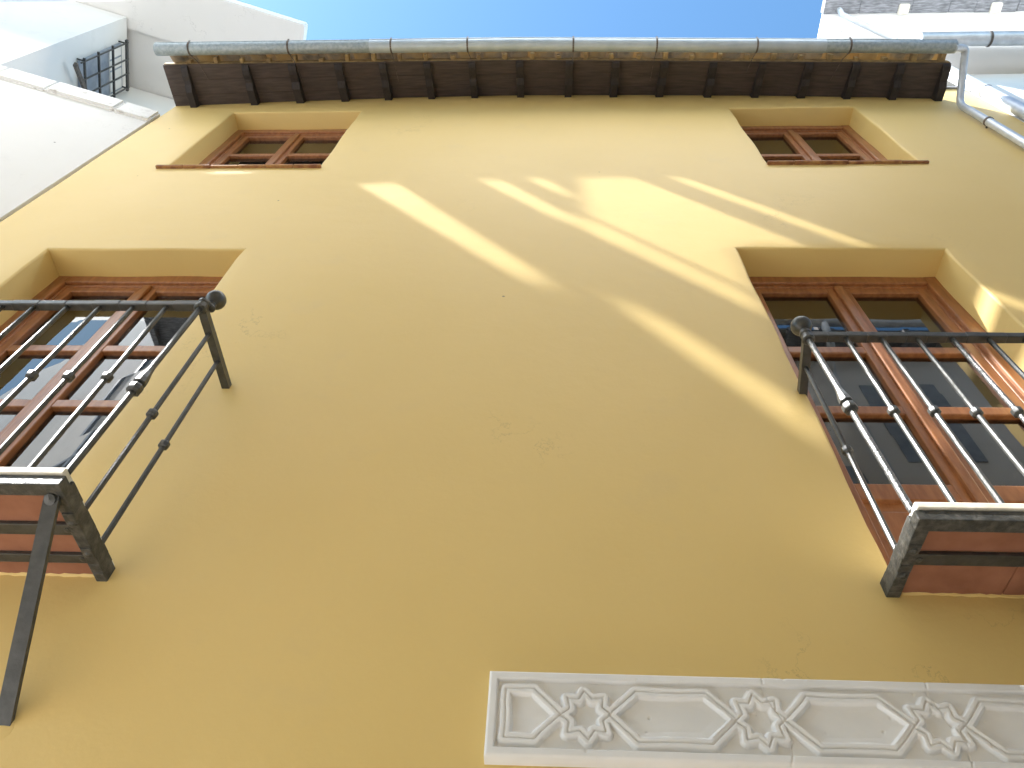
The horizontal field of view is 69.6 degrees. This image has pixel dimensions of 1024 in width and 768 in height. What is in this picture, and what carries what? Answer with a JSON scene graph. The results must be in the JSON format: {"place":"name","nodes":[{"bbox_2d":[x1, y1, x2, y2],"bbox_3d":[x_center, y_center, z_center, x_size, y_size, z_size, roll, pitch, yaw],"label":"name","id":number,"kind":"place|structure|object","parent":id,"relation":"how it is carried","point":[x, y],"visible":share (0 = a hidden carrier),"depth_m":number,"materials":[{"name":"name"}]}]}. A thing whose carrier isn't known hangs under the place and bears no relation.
{"place":"outdoors","nodes":[
{"label":"outdoors","id":0,"kind":"place"},
{"bbox_2d":[0,0,87,1],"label":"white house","id":1,"kind":"structure","parent":0,"point":[37,0],"depth_m":7.72,"materials":[{"name":"paint"}]},
{"bbox_2d":[237,0,822,39],"label":"sky","id":2,"kind":"structure","parent":0,"point":[325,19],"materials":[{"name":"blue"}]},
{"bbox_2d":[948,66,1023,119],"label":"wall","id":3,"kind":"structure","parent":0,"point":[1000,99],"depth_m":6.70,"materials":[{"name":"white paint"}]},
{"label":"street","id":4,"kind":"structure","parent":0,"visible":0},
{"bbox_2d":[0,0,307,221],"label":"white house","id":5,"kind":"structure","parent":4,"relation":"on","point":[83,84],"depth_m":8.24,"materials":[{"name":"paint"}]},
{"bbox_2d":[73,39,129,97],"bbox_3d":[-4.998,-3.727,8.934,0.155,1.362,0.652,15,-55,-7],"label":"barred window","id":6,"kind":"structure","parent":5,"relation":"in","point":[100,72],"depth_m":9.05,"materials":[{"name":"black metal"}]},
{"bbox_2d":[0,51,1023,767],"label":"yellow house","id":7,"kind":"structure","parent":4,"relation":"on","point":[510,343],"depth_m":3.37,"materials":[{"name":"paint"}]},
{"bbox_2d":[0,276,222,467],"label":"balcony door","id":8,"kind":"structure","parent":7,"relation":"in","point":[23,450],"depth_m":3.98,"materials":[{"name":"red wood"}]},
{"bbox_2d":[0,290,231,739],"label":"iron balcony","id":9,"kind":"structure","parent":7,"relation":"attached to","point":[48,527],"depth_m":2.37,"materials":[{"name":"metal"}]},
{"bbox_2d":[155,129,347,168],"bbox_3d":[-2.080,-2.030,6.389,1.296,1.570,0.268,0,-55,3],"label":"window","id":10,"kind":"structure","parent":7,"relation":"in","point":[244,148],"depth_m":6.70,"materials":[{"name":"red wood"}]},
{"bbox_2d":[153,36,958,81],"bbox_3d":[0.324,-3.008,6.854,7.274,0.267,0.437,0,-55,3],"label":"rain gutter","id":11,"kind":"object","parent":7,"relation":"attached to","point":[641,44],"visible":1,"depth_m":6.77,"materials":[{"name":"metal"}]},
{"bbox_2d":[484,671,1023,767],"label":"plaster frieze","id":12,"kind":"object","parent":7,"relation":"attached to","point":[589,720],"visible":1,"depth_m":1.94,"materials":[{"name":"white paint"}]},
{"bbox_2d":[741,125,928,164],"bbox_3d":[2.538,-1.998,6.185,1.181,1.551,0.271,0,-55,3],"label":"window","id":13,"kind":"structure","parent":7,"relation":"in","point":[777,145],"depth_m":6.48,"materials":[{"name":"red wood"}]},
{"bbox_2d":[749,277,1023,565],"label":"balcony door","id":14,"kind":"structure","parent":7,"relation":"in","point":[832,304],"depth_m":3.58,"materials":[{"name":"red wood"}]},
{"bbox_2d":[790,316,1023,597],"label":"iron balcony","id":15,"kind":"structure","parent":7,"relation":"attached to","point":[951,547],"depth_m":2.28,"materials":[{"name":"metal"}]},
{"bbox_2d":[954,44,1023,148],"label":"downpipe","id":16,"kind":"object","parent":7,"relation":"attached to","point":[992,123],"visible":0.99,"depth_m":6.32,"materials":[{"name":"metal"}]},
{"bbox_2d":[817,0,1023,121],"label":"white house","id":17,"kind":"structure","parent":4,"relation":"on","point":[1000,68],"depth_m":9.62,"materials":[{"name":"paint"}]},
{"bbox_2d":[837,7,897,38],"bbox_3d":[4.638,-4.090,8.845,0.991,2.526,0.118,22,-56,-12],"label":"downpipe","id":18,"kind":"object","parent":17,"relation":"attached to","point":[860,23],"visible":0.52,"depth_m":9.66,"materials":[{"name":"white metal"}]},
{"bbox_2d":[920,31,1023,46],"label":"rain gutter","id":19,"kind":"object","parent":17,"relation":"attached to","point":[991,38],"visible":0.88,"depth_m":7.42,"materials":[{"name":"metal"}]}
]}

